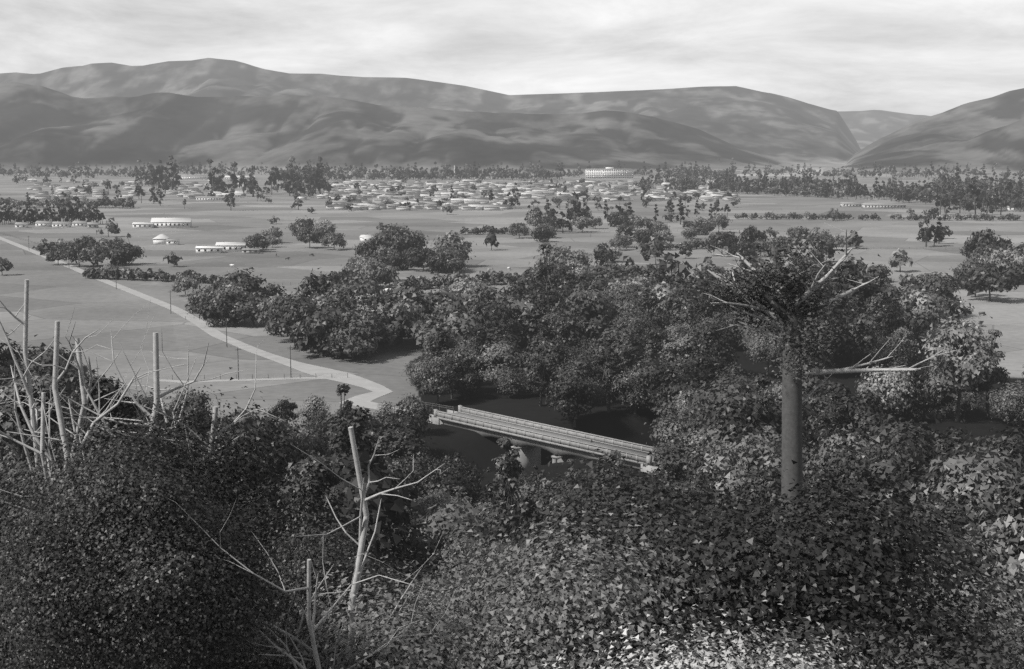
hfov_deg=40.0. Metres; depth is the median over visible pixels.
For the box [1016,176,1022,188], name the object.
tree
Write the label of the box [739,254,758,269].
tree
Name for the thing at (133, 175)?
tree
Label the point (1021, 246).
field tree
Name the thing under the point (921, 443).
tree
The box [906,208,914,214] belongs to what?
tree
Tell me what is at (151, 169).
tree
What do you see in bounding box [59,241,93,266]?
field tree
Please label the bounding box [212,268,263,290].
field tree
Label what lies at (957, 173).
tree
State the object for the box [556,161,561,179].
tree
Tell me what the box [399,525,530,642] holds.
bush
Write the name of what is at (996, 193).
tree
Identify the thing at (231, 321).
field tree
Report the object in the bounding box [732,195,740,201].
tree
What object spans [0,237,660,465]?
gravel road
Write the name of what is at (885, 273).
field tree
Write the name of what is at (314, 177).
tree
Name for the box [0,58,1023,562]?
terrain ground
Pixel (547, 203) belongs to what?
field tree
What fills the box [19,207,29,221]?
tree
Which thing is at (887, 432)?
tree
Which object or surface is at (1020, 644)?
bush
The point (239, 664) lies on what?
bush
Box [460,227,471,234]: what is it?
tree
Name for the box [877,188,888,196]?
tree
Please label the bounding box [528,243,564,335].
tree
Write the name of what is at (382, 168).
tree
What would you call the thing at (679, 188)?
tree
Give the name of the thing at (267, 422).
bush
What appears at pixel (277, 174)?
tree
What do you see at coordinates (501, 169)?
tree
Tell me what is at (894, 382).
tree
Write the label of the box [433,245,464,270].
field tree
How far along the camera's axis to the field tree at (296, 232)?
889.24 m
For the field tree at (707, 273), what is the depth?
517.20 m
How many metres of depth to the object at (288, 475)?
208.19 m
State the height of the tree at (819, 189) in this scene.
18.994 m
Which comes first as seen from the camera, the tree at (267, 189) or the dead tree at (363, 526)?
the dead tree at (363, 526)
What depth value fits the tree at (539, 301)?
420.26 m
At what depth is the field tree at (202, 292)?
506.27 m
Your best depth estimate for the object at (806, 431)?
258.25 m
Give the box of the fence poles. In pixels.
[3,230,952,379]
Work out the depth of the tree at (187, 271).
616.51 m
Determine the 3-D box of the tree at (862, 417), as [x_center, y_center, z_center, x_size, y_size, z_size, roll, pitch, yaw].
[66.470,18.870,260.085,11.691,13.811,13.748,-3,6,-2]
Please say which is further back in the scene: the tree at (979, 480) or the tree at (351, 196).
the tree at (351, 196)
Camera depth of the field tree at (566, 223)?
965.88 m
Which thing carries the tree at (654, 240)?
on the terrain ground
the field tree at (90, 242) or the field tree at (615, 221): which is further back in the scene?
the field tree at (615, 221)
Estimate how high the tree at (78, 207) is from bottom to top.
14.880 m
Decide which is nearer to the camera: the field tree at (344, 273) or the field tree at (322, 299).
the field tree at (322, 299)
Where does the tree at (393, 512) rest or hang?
on the terrain ground
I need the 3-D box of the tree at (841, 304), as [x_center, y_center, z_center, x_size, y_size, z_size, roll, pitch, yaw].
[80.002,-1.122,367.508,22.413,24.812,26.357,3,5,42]
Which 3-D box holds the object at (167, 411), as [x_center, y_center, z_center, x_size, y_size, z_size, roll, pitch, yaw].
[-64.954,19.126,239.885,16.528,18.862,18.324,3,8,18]
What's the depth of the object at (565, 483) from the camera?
224.86 m
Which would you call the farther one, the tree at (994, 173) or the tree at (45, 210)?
the tree at (994, 173)
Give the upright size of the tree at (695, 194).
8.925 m
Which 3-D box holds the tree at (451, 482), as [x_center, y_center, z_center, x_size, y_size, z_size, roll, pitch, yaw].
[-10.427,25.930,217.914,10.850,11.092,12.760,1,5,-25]
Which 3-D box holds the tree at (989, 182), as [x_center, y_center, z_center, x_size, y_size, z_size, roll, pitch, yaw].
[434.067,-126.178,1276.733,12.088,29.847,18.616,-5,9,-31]
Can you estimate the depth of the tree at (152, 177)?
1816.24 m
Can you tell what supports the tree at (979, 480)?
on the terrain ground
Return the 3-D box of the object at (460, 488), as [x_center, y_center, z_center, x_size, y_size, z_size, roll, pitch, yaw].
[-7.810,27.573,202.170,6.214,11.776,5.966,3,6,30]
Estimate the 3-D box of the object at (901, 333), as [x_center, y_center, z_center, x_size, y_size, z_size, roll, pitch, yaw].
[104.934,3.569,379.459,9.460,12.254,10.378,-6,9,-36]
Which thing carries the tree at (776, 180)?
on the terrain ground
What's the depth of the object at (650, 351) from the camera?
349.63 m
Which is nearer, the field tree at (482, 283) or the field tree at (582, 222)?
the field tree at (482, 283)
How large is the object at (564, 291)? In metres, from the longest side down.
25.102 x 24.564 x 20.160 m
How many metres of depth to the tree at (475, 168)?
2428.73 m
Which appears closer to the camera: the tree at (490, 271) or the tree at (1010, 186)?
the tree at (490, 271)
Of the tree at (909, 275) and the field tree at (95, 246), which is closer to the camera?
the tree at (909, 275)
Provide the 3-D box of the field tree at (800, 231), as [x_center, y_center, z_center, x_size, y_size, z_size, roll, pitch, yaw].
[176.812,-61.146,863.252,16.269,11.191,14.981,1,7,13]
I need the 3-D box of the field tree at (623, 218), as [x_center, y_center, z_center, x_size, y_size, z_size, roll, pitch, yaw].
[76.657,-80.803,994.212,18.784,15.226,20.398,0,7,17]
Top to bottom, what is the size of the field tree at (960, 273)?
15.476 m
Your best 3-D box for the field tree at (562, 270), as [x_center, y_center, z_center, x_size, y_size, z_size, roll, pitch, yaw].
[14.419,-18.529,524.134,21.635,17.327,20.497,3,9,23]
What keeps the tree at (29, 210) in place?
on the terrain ground
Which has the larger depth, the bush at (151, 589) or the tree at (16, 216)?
the tree at (16, 216)
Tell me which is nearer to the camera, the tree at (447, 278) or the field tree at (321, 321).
the field tree at (321, 321)
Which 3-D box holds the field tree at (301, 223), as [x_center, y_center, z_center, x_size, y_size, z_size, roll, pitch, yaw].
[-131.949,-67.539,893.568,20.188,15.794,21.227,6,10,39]
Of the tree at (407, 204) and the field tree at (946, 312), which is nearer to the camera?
the field tree at (946, 312)
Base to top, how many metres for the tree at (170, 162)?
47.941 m
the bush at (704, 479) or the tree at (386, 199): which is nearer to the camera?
the bush at (704, 479)
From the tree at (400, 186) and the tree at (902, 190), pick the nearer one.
the tree at (902, 190)
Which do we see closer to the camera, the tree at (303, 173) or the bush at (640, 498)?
the bush at (640, 498)
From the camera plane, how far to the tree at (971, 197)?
1364.17 m
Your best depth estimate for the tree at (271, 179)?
1727.60 m
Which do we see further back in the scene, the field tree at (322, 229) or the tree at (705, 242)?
the field tree at (322, 229)
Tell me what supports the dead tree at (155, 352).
on the terrain ground
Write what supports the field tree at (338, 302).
on the terrain ground
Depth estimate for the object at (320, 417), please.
283.78 m
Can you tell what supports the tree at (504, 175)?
on the terrain ground
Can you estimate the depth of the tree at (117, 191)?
1519.71 m
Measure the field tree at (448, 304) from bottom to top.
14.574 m
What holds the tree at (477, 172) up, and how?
on the terrain ground
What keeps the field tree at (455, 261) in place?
on the terrain ground
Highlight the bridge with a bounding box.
[394,401,666,474]
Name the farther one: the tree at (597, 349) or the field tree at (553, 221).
the field tree at (553, 221)
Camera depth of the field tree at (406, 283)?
466.26 m
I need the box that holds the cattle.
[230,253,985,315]
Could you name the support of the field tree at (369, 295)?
on the terrain ground
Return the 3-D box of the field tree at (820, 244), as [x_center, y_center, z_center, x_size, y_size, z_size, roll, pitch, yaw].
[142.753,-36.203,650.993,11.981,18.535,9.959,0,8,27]
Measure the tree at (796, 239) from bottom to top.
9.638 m
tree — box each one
[0,200,8,205]
[0,205,8,223]
[0,257,13,274]
[0,279,64,652]
[0,321,183,485]
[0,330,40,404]
[0,340,116,517]
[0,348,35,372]
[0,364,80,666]
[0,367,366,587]
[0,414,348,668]
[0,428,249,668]
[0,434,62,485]
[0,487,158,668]
[5,197,14,204]
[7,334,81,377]
[8,205,15,221]
[11,308,120,661]
[12,175,19,183]
[14,207,19,221]
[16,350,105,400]
[17,175,27,180]
[17,206,22,218]
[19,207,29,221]
[21,302,248,500]
[23,198,31,205]
[25,201,34,224]
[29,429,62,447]
[30,198,36,206]
[32,238,57,254]
[34,208,39,221]
[41,199,52,220]
[45,246,66,264]
[47,198,58,207]
[47,209,55,221]
[50,299,285,507]
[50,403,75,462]
[52,238,71,249]
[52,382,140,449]
[56,202,60,221]
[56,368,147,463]
[57,208,64,218]
[59,191,70,207]
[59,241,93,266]
[61,170,69,177]
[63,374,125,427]
[64,200,74,222]
[66,238,87,253]
[68,205,74,215]
[70,205,81,221]
[72,207,79,216]
[73,189,81,206]
[73,234,93,242]
[74,244,117,266]
[77,161,83,177]
[79,237,96,250]
[80,205,85,220]
[81,206,88,217]
[84,186,92,192]
[86,207,92,221]
[86,210,94,218]
[87,181,97,188]
[88,268,96,278]
[91,243,100,266]
[92,202,99,221]
[94,210,99,218]
[94,237,111,251]
[95,269,106,278]
[96,217,120,236]
[99,197,109,207]
[99,212,105,224]
[100,263,109,276]
[105,181,110,191]
[105,271,112,278]
[106,246,136,265]
[107,240,117,268]
[109,237,127,243]
[109,241,146,264]
[109,272,120,279]
[110,161,115,171]
[110,266,120,279]
[112,199,122,206]
[114,184,121,198]
[114,254,119,265]
[117,198,126,208]
[119,268,132,279]
[120,197,134,208]
[125,269,135,280]
[126,233,133,263]
[127,169,134,177]
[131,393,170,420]
[132,166,140,182]
[133,269,143,280]
[135,159,145,185]
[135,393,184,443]
[136,186,144,202]
[138,272,148,279]
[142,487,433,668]
[143,163,151,179]
[144,170,158,184]
[144,268,158,280]
[147,486,480,668]
[149,165,154,186]
[149,172,158,191]
[149,181,155,195]
[149,195,157,203]
[151,269,168,280]
[154,166,162,186]
[154,270,164,280]
[156,177,165,197]
[158,191,162,205]
[158,273,169,281]
[160,165,167,182]
[161,169,173,186]
[162,163,181,188]
[162,172,168,192]
[163,251,182,266]
[166,155,179,188]
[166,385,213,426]
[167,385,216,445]
[168,170,177,189]
[171,273,201,295]
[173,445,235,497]
[180,269,190,277]
[185,286,216,313]
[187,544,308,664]
[189,272,200,278]
[194,287,244,326]
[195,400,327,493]
[198,276,207,282]
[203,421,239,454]
[205,274,236,289]
[205,288,251,326]
[206,158,221,188]
[207,190,215,195]
[210,274,221,281]
[212,167,225,191]
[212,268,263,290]
[213,174,225,191]
[214,282,247,292]
[216,286,258,324]
[217,167,225,189]
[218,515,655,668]
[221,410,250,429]
[222,161,238,192]
[223,194,231,202]
[224,292,272,325]
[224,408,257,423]
[227,184,234,210]
[227,274,286,309]
[227,286,253,295]
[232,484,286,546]
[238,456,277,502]
[239,175,248,195]
[239,426,447,666]
[242,171,257,190]
[245,235,271,248]
[246,176,261,196]
[247,165,255,179]
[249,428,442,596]
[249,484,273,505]
[252,288,316,341]
[253,233,268,247]
[256,191,264,198]
[256,293,287,322]
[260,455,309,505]
[261,225,282,236]
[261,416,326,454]
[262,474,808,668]
[263,182,270,194]
[263,311,289,335]
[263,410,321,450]
[265,235,282,246]
[266,173,276,193]
[267,215,279,223]
[268,295,328,339]
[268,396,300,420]
[272,167,282,191]
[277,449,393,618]
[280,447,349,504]
[281,170,286,188]
[282,156,296,193]
[283,164,295,195]
[284,308,347,354]
[285,217,314,235]
[287,175,302,193]
[287,291,327,309]
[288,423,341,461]
[290,193,303,209]
[291,175,306,193]
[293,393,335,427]
[294,227,299,237]
[295,225,323,247]
[295,268,348,298]
[299,165,310,188]
[300,170,306,182]
[300,330,339,356]
[302,163,313,187]
[303,168,315,190]
[305,189,314,196]
[306,159,312,175]
[306,301,368,342]
[307,167,318,190]
[310,163,321,193]
[310,226,331,238]
[310,295,332,309]
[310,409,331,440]
[314,156,324,193]
[314,218,335,233]
[314,276,383,301]
[318,230,345,249]
[318,305,389,353]
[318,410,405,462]
[319,307,388,350]
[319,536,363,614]
[322,165,333,195]
[322,325,378,360]
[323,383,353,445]
[324,293,360,310]
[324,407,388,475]
[325,197,337,206]
[330,332,377,359]
[331,268,359,282]
[332,194,345,200]
[332,308,386,348]
[334,170,343,178]
[341,274,379,292]
[342,255,371,272]
[344,204,352,210]
[345,171,356,177]
[346,195,355,199]
[348,257,394,288]
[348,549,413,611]
[349,288,423,346]
[352,293,373,302]
[354,235,387,259]
[355,295,429,349]
[357,258,399,288]
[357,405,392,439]
[361,167,366,179]
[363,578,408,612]
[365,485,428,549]
[366,255,395,268]
[366,312,388,348]
[368,244,395,260]
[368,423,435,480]
[370,227,409,253]
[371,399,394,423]
[372,223,430,252]
[373,282,431,342]
[376,222,386,230]
[376,277,425,296]
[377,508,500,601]
[379,166,384,180]
[380,197,388,202]
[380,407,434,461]
[383,296,419,344]
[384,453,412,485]
[385,170,393,179]
[385,250,408,269]
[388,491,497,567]
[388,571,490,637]
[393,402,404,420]
[396,185,404,190]
[397,173,407,179]
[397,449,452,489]
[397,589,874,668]
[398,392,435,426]
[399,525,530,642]
[401,247,424,265]
[403,197,411,207]
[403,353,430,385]
[404,164,410,179]
[404,275,419,287]
[405,245,435,270]
[405,315,437,341]
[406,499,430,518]
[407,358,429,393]
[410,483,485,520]
[411,307,493,352]
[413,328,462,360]
[414,254,428,267]
[414,278,424,288]
[414,311,497,350]
[415,167,424,179]
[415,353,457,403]
[416,275,428,289]
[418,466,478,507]
[419,309,476,347]
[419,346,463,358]
[420,287,463,310]
[420,299,465,321]
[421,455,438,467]
[422,254,446,273]
[422,289,460,313]
[425,279,437,288]
[426,245,464,258]
[426,290,461,314]
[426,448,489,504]
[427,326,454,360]
[428,184,438,192]
[431,230,476,260]
[431,274,494,294]
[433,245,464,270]
[433,250,460,272]
[435,200,443,205]
[437,275,451,283]
[437,277,451,285]
[438,172,445,179]
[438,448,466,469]
[441,293,508,331]
[442,203,452,212]
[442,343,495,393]
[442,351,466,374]
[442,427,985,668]
[444,164,453,179]
[444,255,467,273]
[444,279,486,297]
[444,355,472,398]
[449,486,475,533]
[450,185,454,198]
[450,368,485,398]
[451,271,461,283]
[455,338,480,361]
[458,283,510,301]
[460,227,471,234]
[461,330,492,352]
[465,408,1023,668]
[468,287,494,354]
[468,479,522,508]
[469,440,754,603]
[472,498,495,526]
[473,161,477,178]
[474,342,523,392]
[475,163,482,177]
[475,284,510,297]
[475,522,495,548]
[478,328,526,363]
[480,190,488,196]
[481,226,490,233]
[481,271,489,281]
[483,230,498,249]
[483,295,526,329]
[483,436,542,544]
[486,289,543,327]
[487,267,500,284]
[488,189,494,202]
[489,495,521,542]
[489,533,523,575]
[492,271,502,284]
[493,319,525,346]
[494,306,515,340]
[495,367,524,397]
[497,162,503,179]
[500,168,506,179]
[500,272,513,283]
[502,192,513,204]
[503,272,545,297]
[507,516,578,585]
[508,223,530,237]
[510,182,520,198]
[510,272,520,281]
[511,197,519,205]
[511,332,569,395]
[513,309,543,344]
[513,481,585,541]
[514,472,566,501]
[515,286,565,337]
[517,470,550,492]
[518,170,529,178]
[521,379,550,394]
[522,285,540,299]
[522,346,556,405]
[523,269,532,275]
[524,205,531,225]
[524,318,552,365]
[526,211,550,226]
[527,199,537,220]
[527,262,578,294]
[528,224,553,242]
[528,240,592,268]
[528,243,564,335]
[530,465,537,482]
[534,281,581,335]
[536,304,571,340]
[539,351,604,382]
[540,223,556,237]
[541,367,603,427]
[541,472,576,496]
[543,205,551,218]
[544,199,551,216]
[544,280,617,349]
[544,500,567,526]
[547,208,555,219]
[547,258,573,272]
[549,216,565,229]
[550,197,558,204]
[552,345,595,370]
[555,211,572,232]
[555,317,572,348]
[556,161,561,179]
[556,193,562,209]
[558,276,588,290]
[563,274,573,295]
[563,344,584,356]
[564,258,593,271]
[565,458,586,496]
[566,209,585,216]
[566,210,572,223]
[569,192,576,209]
[571,215,593,231]
[571,270,593,277]
[571,272,612,291]
[572,196,582,218]
[572,207,589,219]
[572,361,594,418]
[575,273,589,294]
[578,191,585,196]
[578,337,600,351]
[582,189,589,210]
[582,260,626,277]
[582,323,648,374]
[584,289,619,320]
[588,195,601,201]
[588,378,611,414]
[589,217,605,228]
[591,275,614,292]
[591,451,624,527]
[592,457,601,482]
[593,241,608,255]
[594,199,602,208]
[594,249,615,264]
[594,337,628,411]
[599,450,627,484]
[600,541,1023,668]
[602,246,622,260]
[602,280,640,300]
[603,199,609,221]
[604,263,652,280]
[604,279,650,294]
[604,280,650,295]
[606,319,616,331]
[607,209,631,226]
[607,216,620,226]
[607,234,629,248]
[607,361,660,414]
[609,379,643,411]
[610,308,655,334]
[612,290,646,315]
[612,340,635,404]
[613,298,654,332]
[615,196,623,212]
[616,223,636,236]
[618,233,636,244]
[619,263,677,284]
[619,270,653,285]
[619,273,656,286]
[621,256,635,272]
[623,203,629,215]
[627,202,633,212]
[628,214,651,229]
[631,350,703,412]
[634,228,655,243]
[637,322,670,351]
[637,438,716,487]
[638,280,686,325]
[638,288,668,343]
[640,180,647,199]
[640,245,665,264]
[641,235,667,249]
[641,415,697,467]
[642,195,652,204]
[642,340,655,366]
[643,177,651,188]
[645,221,656,229]
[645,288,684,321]
[649,270,714,299]
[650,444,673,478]
[651,221,669,230]
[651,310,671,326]
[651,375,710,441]
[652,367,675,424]
[653,204,658,220]
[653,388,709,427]
[654,168,661,183]
[654,230,674,241]
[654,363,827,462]
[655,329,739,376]
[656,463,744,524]
[658,171,665,178]
[658,252,692,279]
[662,212,675,221]
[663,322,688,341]
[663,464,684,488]
[664,201,672,212]
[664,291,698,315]
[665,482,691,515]
[668,298,699,328]
[669,181,677,188]
[670,187,676,199]
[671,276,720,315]
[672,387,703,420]
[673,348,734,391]
[675,184,683,190]
[676,199,684,224]
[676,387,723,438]
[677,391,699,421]
[678,246,692,258]
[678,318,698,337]
[679,169,688,175]
[679,194,691,202]
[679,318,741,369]
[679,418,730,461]
[681,220,693,227]
[681,226,697,238]
[682,176,687,184]
[683,274,716,290]
[684,179,691,189]
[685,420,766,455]
[687,237,694,246]
[688,217,713,234]
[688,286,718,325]
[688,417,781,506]
[690,224,960,528]
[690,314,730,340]
[691,192,700,198]
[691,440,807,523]
[692,161,698,175]
[693,262,725,274]
[693,264,726,282]
[694,200,700,216]
[694,238,702,247]
[696,202,706,210]
[696,257,715,275]
[697,288,723,314]
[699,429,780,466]
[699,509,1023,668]
[700,238,708,247]
[701,169,706,182]
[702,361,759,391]
[704,229,742,254]
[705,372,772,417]
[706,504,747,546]
[707,213,731,231]
[708,204,713,218]
[711,179,719,191]
[712,199,720,212]
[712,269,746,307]
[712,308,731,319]
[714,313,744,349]
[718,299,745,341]
[722,191,731,196]
[724,204,730,216]
[724,241,757,256]
[726,174,731,187]
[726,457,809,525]
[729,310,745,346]
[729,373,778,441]
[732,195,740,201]
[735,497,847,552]
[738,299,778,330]
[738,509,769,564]
[739,225,770,243]
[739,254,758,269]
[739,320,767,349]
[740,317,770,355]
[744,179,749,193]
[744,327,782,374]
[746,180,753,193]
[752,238,771,256]
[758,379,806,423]
[762,175,767,189]
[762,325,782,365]
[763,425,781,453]
[764,227,778,237]
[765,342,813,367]
[766,213,774,219]
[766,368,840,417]
[767,236,791,255]
[770,187,780,194]
[771,235,795,245]
[773,173,778,186]
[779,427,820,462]
[786,226,802,235]
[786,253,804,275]
[788,233,808,247]
[789,227,809,238]
[790,176,796,189]
[800,184,807,194]
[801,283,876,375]
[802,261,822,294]
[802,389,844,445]
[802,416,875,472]
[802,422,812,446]
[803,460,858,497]
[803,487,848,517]
[805,226,831,237]
[806,234,815,248]
[808,235,824,260]
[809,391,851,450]
[810,189,818,196]
[811,233,835,247]
[812,236,831,264]
[813,260,833,274]
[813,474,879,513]
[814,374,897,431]
[816,234,838,249]
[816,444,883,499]
[818,182,825,197]
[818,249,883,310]
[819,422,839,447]
[822,170,830,176]
[822,181,830,197]
[822,244,835,260]
[824,182,829,197]
[826,182,833,197]
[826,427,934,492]
[827,207,839,220]
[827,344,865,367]
[830,234,845,247]
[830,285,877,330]
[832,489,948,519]
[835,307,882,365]
[836,190,846,198]
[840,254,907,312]
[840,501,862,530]
[844,185,852,198]
[845,230,863,247]
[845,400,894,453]
[846,256,867,269]
[849,260,865,274]
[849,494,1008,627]
[850,177,856,196]
[850,185,860,198]
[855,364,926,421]
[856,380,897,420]
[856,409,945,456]
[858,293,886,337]
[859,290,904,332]
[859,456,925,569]
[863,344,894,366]
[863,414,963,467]
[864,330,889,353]
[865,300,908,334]
[868,264,893,281]
[870,213,876,219]
[871,177,878,197]
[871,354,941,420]
[874,184,881,199]
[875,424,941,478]
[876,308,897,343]
[877,164,881,177]
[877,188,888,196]
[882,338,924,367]
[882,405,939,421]
[887,178,894,200]
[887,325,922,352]
[888,248,914,271]
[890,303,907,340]
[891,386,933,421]
[892,178,896,193]
[894,194,903,201]
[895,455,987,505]
[896,287,954,334]
[897,284,915,329]
[897,288,944,338]
[898,173,903,189]
[898,182,909,202]
[898,273,916,284]
[899,273,914,286]
[905,193,914,202]
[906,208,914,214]
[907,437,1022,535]
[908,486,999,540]
[911,189,920,200]
[911,271,964,317]
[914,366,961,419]
[915,273,924,283]
[916,185,927,202]
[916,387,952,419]
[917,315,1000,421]
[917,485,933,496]
[917,577,1021,668]
[918,210,932,246]
[918,219,933,237]
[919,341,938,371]
[921,192,930,203]
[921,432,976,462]
[922,273,928,281]
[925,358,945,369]
[926,288,974,326]
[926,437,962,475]
[927,182,933,197]
[928,207,939,215]
[928,225,944,245]
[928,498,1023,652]
[930,161,933,177]
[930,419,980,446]
[934,217,944,243]
[935,182,952,214]
[939,166,944,180]
[941,197,948,212]
[941,225,952,236]
[942,182,957,207]
[944,174,950,184]
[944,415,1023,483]
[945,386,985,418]
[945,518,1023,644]
[948,180,955,204]
[948,259,978,288]
[952,167,959,187]
[952,193,969,212]
[952,213,959,219]
[957,188,965,208]
[957,259,1023,300]
[957,277,987,295]
[959,243,979,258]
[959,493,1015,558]
[960,192,973,206]
[962,164,969,174]
[962,250,992,270]
[963,227,1014,252]
[966,187,974,195]
[966,189,978,207]
[967,177,981,213]
[967,240,1000,261]
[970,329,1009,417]
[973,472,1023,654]
[976,213,983,218]
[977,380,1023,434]
[978,180,986,207]
[980,186,994,214]
[983,179,1000,211]
[984,243,1023,273]
[988,256,1023,275]
[990,187,997,210]
[991,161,995,177]
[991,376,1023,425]
[992,190,1008,214]
[999,192,1012,207]
[1002,173,1009,189]
[1004,182,1013,196]
[1007,242,1023,254]
[1010,187,1023,211]
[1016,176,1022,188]
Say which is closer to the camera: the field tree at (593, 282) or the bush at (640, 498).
the bush at (640, 498)
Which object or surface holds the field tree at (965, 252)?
on the terrain ground
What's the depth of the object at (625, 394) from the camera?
316.14 m
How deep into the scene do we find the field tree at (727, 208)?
1174.94 m
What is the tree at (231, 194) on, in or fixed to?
on the terrain ground
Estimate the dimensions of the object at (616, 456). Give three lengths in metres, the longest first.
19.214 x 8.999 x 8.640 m
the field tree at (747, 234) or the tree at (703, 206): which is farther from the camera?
the tree at (703, 206)
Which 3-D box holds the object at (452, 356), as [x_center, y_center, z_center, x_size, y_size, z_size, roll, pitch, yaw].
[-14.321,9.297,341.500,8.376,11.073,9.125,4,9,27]
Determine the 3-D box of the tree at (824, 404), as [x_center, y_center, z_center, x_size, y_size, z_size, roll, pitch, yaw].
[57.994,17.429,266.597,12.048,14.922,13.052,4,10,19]
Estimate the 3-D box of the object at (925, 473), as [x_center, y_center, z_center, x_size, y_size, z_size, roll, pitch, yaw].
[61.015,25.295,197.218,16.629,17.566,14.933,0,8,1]
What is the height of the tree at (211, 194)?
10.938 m
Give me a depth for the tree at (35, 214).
1070.21 m
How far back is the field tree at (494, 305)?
414.58 m
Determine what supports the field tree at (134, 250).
on the terrain ground
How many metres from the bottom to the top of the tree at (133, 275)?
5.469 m
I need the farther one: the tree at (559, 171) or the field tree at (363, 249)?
the tree at (559, 171)
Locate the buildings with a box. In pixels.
[15,165,1022,294]
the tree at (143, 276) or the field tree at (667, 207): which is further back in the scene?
the field tree at (667, 207)
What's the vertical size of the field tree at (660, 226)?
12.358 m
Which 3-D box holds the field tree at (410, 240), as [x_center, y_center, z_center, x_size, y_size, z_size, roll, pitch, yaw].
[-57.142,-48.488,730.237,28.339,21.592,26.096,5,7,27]
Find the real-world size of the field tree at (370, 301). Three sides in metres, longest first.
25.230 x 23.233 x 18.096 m
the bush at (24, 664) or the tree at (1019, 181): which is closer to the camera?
the bush at (24, 664)
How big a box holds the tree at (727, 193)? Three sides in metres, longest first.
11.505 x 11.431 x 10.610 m
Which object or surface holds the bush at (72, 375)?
on the terrain ground
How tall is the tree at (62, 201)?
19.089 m
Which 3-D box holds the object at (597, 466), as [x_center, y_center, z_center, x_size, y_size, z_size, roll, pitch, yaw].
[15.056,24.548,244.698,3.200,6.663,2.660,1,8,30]
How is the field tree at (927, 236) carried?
on the terrain ground
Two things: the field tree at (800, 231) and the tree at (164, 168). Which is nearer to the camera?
the field tree at (800, 231)
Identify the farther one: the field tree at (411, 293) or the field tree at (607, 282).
the field tree at (607, 282)
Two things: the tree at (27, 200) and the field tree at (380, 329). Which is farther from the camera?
the tree at (27, 200)
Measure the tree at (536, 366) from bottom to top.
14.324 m
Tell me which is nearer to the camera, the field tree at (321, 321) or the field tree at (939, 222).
the field tree at (321, 321)
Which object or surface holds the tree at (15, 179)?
on the terrain ground
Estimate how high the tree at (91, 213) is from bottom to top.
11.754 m
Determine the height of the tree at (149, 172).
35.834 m
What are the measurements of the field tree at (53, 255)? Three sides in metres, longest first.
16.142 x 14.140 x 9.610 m
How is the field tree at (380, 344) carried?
on the terrain ground
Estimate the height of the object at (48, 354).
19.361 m
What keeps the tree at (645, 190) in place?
on the terrain ground
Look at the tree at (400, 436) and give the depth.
235.63 m
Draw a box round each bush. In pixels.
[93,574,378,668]
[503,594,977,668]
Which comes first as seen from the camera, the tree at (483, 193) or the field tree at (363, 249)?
the field tree at (363, 249)
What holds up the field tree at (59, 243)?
on the terrain ground
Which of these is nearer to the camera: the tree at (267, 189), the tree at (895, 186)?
the tree at (895, 186)
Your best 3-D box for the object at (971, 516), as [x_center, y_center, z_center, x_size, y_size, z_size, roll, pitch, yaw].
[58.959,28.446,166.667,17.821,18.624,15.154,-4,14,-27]
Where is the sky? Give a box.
[0,0,1023,115]
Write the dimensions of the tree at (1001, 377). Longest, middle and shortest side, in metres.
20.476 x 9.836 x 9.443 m
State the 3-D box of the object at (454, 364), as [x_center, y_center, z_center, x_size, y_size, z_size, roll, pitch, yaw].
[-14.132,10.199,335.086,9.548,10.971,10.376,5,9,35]
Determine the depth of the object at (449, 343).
361.58 m
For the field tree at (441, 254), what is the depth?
663.20 m
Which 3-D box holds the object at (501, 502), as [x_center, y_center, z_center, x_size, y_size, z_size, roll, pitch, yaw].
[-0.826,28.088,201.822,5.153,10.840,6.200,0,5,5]
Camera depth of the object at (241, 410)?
283.46 m
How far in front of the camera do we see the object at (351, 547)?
124.98 m

